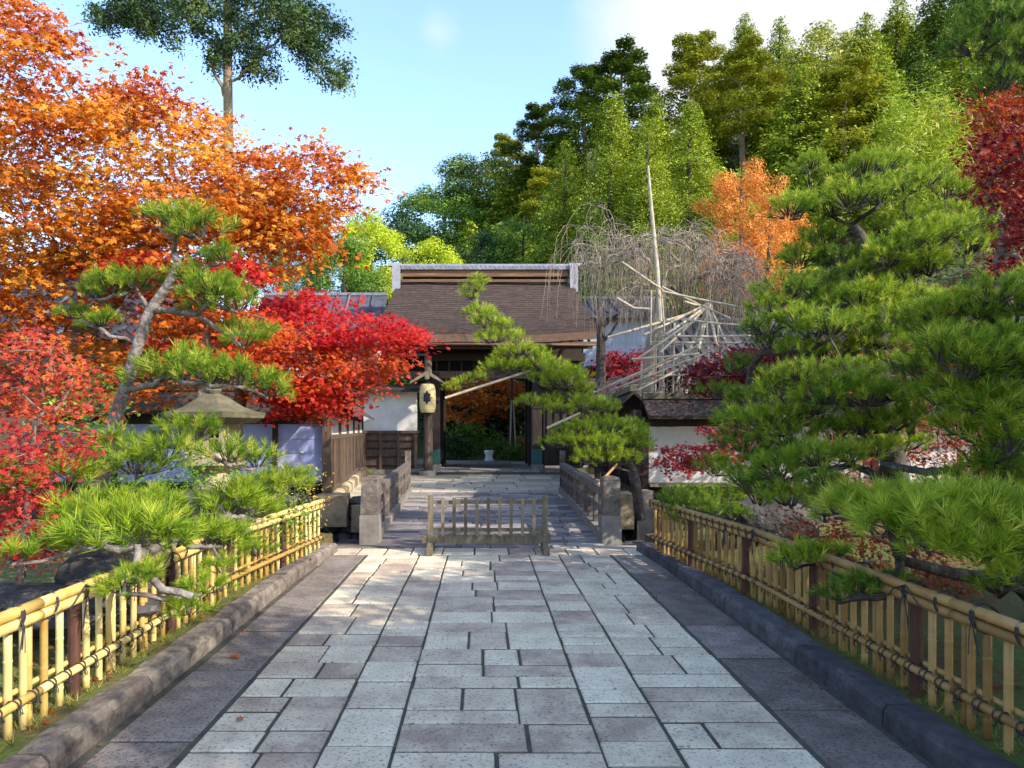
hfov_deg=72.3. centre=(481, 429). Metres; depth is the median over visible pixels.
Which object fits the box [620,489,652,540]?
stone block
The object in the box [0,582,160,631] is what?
boulder
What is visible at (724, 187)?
orange maple
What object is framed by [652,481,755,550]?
shrub
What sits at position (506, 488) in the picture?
landing bed
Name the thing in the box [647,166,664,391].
support pole
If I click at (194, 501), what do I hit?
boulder
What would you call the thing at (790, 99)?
cypress tree
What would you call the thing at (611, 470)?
support pole
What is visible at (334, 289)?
conifer
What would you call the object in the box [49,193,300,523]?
garden pine
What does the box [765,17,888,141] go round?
hill tree
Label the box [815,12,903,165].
cypress tree
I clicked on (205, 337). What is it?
pink red maple
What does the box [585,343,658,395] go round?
red hedge
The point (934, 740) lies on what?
stone kerb
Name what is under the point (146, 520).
pine
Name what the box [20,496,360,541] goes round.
stone bank
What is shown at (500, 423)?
court evergreen
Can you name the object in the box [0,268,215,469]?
dark hall
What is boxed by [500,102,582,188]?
hill pine
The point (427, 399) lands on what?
paper lantern
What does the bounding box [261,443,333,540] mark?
yellow shrub
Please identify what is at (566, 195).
conifer
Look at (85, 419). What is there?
green shrub
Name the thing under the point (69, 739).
stone kerb
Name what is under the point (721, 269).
weeping cherry
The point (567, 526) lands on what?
bridge paving
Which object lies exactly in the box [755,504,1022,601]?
rust shrub
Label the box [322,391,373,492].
approach wall
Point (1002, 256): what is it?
crimson maple
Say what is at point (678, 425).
garden wall
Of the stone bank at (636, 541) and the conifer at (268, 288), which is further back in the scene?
the conifer at (268, 288)
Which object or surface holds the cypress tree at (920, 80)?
on the hill
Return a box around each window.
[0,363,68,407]
[395,354,428,370]
[586,366,595,377]
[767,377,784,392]
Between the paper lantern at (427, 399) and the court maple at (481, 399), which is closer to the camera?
the paper lantern at (427, 399)
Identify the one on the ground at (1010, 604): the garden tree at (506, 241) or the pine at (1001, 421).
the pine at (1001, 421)
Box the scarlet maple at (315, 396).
[222,286,457,470]
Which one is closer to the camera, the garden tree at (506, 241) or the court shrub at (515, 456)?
the court shrub at (515, 456)
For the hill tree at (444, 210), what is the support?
on the hill
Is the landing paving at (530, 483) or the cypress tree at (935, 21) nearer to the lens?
the landing paving at (530, 483)
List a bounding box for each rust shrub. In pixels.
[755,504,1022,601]
[787,412,985,521]
[823,276,990,411]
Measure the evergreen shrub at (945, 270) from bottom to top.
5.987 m
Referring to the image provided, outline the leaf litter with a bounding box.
[0,520,1023,767]
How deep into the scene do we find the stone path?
4.46 m
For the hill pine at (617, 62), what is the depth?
64.49 m
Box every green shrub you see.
[22,363,140,512]
[54,429,331,565]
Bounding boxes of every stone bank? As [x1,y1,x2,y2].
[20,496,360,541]
[333,539,358,542]
[622,505,851,541]
[624,540,642,542]
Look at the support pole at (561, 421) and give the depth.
11.42 m
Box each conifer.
[249,200,305,296]
[282,189,348,291]
[520,138,605,293]
[547,89,680,307]
[560,188,631,307]
[595,112,721,316]
[655,98,743,317]
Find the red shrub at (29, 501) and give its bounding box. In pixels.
[0,317,131,584]
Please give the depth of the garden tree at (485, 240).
39.52 m
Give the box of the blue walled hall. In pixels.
[579,296,673,466]
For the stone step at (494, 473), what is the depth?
24.90 m
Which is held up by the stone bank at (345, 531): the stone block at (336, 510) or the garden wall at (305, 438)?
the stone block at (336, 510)
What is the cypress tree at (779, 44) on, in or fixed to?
on the hill
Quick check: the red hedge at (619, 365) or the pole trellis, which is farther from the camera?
the red hedge at (619, 365)
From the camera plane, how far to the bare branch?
3.99 m
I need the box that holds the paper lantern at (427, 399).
[419,382,435,413]
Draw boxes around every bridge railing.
[359,451,411,544]
[559,451,621,544]
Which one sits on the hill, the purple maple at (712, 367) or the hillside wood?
the hillside wood
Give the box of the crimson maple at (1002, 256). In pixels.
[932,114,1023,380]
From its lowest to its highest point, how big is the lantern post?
4.228 m
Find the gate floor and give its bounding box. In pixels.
[391,460,558,471]
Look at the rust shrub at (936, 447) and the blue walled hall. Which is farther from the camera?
the blue walled hall
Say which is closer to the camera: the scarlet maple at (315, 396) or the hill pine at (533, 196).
the scarlet maple at (315, 396)
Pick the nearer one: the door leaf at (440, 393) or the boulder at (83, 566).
the boulder at (83, 566)
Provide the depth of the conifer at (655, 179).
33.71 m
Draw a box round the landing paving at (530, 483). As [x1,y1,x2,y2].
[350,475,599,497]
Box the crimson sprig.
[640,421,782,491]
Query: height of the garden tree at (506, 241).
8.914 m
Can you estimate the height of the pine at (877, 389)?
4.554 m
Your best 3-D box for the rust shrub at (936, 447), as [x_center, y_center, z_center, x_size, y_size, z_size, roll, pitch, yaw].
[6.738,0.607,10.552,4.890,1.930,2.703,0,0,0]
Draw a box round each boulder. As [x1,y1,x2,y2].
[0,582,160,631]
[54,550,151,602]
[156,489,245,542]
[722,494,818,543]
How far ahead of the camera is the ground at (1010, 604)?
4.74 m
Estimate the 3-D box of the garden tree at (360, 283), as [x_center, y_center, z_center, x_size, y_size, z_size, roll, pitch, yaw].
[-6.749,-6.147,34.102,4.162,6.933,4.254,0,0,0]
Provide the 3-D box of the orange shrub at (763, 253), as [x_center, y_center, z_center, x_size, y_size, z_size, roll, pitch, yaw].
[9.897,-6.117,26.887,3.880,2.604,4.357,0,0,39]
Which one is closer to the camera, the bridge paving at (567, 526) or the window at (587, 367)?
the bridge paving at (567, 526)
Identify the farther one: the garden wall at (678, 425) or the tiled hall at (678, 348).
the tiled hall at (678, 348)
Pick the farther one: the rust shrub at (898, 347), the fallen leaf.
the rust shrub at (898, 347)
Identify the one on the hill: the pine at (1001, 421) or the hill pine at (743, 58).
the hill pine at (743, 58)
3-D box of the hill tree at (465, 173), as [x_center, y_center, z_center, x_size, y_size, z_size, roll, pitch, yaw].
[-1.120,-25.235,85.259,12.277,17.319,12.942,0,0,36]
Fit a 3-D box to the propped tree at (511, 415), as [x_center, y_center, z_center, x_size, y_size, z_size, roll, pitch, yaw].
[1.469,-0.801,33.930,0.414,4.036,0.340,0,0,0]
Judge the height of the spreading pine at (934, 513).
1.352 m
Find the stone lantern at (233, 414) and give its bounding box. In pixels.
[160,383,265,552]
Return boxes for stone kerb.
[0,543,337,767]
[636,541,1019,767]
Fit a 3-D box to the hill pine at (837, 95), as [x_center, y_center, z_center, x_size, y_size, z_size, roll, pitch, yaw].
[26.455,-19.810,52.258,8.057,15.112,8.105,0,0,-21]
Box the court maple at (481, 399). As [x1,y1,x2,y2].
[446,379,524,442]
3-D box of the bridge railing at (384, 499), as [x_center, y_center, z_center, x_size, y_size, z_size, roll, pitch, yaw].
[-1.717,1.281,13.887,0.282,1.506,8.168,0,0,-2]
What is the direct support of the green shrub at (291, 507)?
on the ground at (1010, 604)
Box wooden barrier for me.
[422,495,550,555]
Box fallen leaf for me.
[229,653,240,657]
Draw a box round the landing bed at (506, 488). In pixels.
[419,475,630,492]
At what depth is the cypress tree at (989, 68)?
51.59 m
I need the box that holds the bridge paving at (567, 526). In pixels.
[338,492,636,547]
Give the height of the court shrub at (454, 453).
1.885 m
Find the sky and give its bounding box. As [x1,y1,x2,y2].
[0,0,956,378]
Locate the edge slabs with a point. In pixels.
(191, 706)
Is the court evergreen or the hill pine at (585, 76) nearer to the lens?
the court evergreen
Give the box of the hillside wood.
[377,0,1023,395]
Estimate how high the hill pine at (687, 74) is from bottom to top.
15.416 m
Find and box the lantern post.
[410,356,444,475]
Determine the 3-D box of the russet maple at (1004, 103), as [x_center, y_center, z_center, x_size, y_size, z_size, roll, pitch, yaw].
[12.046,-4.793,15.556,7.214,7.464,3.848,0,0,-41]
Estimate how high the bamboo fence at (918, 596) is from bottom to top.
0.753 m
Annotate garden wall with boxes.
[5,384,330,497]
[639,393,995,502]
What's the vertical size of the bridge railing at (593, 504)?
1.507 m
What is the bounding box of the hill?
[388,124,1022,457]
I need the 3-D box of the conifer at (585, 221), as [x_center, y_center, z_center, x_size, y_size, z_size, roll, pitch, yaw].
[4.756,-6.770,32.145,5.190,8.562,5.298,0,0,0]
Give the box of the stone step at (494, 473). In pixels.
[411,465,559,474]
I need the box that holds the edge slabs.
[82,555,927,767]
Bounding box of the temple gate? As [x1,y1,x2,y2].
[355,263,605,473]
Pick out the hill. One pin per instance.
(420, 447)
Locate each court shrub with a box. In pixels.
[446,417,498,459]
[446,430,476,459]
[477,432,521,459]
[497,436,524,460]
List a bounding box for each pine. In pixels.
[0,448,321,622]
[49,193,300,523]
[441,271,658,520]
[448,208,485,234]
[466,132,527,196]
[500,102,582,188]
[518,165,575,251]
[540,61,623,193]
[566,33,682,155]
[632,29,730,148]
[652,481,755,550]
[670,29,827,209]
[687,142,1005,536]
[707,259,1023,575]
[758,464,1023,604]
[763,53,894,248]
[931,0,1023,100]
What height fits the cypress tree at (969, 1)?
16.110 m
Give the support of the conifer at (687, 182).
on the hill
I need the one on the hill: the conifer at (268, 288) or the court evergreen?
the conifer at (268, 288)
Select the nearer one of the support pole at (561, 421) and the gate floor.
the support pole at (561, 421)
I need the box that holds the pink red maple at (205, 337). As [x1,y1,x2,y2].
[66,240,326,397]
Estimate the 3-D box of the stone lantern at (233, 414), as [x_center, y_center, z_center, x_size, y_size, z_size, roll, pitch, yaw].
[-3.151,0.445,8.200,1.240,2.010,1.074,0,0,0]
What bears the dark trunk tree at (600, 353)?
on the ground at (1010, 604)
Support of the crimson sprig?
on the ground at (1010, 604)
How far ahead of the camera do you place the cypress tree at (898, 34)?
65.64 m
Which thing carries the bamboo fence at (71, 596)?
on the ground at (1010, 604)
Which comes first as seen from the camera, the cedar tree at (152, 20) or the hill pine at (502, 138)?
the cedar tree at (152, 20)
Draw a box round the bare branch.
[144,558,193,598]
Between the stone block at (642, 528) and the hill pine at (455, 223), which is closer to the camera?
the stone block at (642, 528)
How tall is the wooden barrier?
0.745 m
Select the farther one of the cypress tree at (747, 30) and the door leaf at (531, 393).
the cypress tree at (747, 30)
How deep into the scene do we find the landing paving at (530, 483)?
20.77 m
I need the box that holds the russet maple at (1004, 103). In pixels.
[912,82,1023,327]
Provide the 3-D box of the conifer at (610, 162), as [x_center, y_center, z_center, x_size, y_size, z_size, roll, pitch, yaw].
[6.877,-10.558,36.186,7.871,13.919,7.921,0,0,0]
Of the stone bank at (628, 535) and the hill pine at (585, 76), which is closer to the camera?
the stone bank at (628, 535)
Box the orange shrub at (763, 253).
[687,239,785,302]
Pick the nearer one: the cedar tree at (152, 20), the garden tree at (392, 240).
the cedar tree at (152, 20)
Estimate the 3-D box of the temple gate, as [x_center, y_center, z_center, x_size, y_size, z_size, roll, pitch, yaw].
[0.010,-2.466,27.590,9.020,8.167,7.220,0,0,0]
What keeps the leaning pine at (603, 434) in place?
on the ground at (1010, 604)
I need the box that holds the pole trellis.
[593,261,752,448]
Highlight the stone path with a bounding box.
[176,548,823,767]
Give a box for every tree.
[77,0,358,383]
[298,234,387,291]
[335,200,467,294]
[335,206,406,302]
[388,236,463,301]
[389,176,493,259]
[430,149,520,233]
[441,230,516,263]
[480,215,558,263]
[508,379,515,453]
[585,299,621,469]
[615,93,704,253]
[725,11,763,111]
[735,16,812,150]
[749,59,870,246]
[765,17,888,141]
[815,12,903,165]
[830,52,966,241]
[851,71,985,386]
[852,46,994,232]
[874,0,929,75]
[893,0,983,96]
[918,40,1014,219]
[937,0,993,51]
[950,21,1023,197]
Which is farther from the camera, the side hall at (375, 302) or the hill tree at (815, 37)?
the hill tree at (815, 37)
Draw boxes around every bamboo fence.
[0,498,324,740]
[648,498,1023,753]
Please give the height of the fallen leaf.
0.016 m
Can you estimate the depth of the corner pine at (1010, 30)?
7.99 m
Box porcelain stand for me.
[484,450,493,460]
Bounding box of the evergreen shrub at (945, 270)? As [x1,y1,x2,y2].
[740,201,1023,460]
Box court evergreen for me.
[411,379,524,446]
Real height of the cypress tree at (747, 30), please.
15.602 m
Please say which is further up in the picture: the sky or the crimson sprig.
the sky
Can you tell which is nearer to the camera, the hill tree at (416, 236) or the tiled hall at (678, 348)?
the tiled hall at (678, 348)
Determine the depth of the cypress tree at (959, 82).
51.55 m
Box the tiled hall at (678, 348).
[656,318,909,392]
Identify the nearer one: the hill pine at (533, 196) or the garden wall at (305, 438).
the garden wall at (305, 438)
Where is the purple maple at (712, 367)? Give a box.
[662,335,862,499]
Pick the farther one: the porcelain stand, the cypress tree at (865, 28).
the cypress tree at (865, 28)
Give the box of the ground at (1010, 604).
[0,458,1023,767]
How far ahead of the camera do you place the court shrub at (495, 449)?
34.13 m
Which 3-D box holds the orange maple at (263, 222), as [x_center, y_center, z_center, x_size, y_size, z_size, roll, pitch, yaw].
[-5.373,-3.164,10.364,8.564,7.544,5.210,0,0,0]
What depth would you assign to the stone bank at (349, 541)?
10.27 m
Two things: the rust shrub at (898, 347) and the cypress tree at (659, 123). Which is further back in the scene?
the cypress tree at (659, 123)
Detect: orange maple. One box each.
[0,0,406,469]
[690,155,795,317]
[718,206,816,332]
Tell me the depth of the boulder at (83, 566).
4.69 m
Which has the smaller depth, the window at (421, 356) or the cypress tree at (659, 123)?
the window at (421, 356)
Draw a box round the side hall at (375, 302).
[252,292,387,416]
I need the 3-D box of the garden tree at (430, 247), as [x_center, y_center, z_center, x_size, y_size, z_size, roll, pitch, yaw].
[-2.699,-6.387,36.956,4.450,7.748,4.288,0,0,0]
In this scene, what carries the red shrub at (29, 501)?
on the ground at (1010, 604)
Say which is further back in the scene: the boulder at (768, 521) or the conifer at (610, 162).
the conifer at (610, 162)
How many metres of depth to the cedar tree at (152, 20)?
20.20 m
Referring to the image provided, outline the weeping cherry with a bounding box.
[541,201,781,421]
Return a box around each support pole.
[445,368,534,398]
[546,412,580,428]
[597,463,617,483]
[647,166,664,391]
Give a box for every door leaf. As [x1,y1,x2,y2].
[440,393,440,463]
[531,393,531,463]
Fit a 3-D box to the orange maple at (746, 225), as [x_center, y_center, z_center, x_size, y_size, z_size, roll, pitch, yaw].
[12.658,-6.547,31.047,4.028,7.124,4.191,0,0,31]
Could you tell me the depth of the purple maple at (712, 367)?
11.57 m
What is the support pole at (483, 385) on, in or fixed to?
attached to the leaning pine at (603, 434)
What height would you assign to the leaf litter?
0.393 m
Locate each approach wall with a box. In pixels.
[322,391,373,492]
[579,385,641,492]
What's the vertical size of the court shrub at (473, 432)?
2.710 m
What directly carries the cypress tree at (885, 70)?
on the hill
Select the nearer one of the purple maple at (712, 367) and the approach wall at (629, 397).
the purple maple at (712, 367)

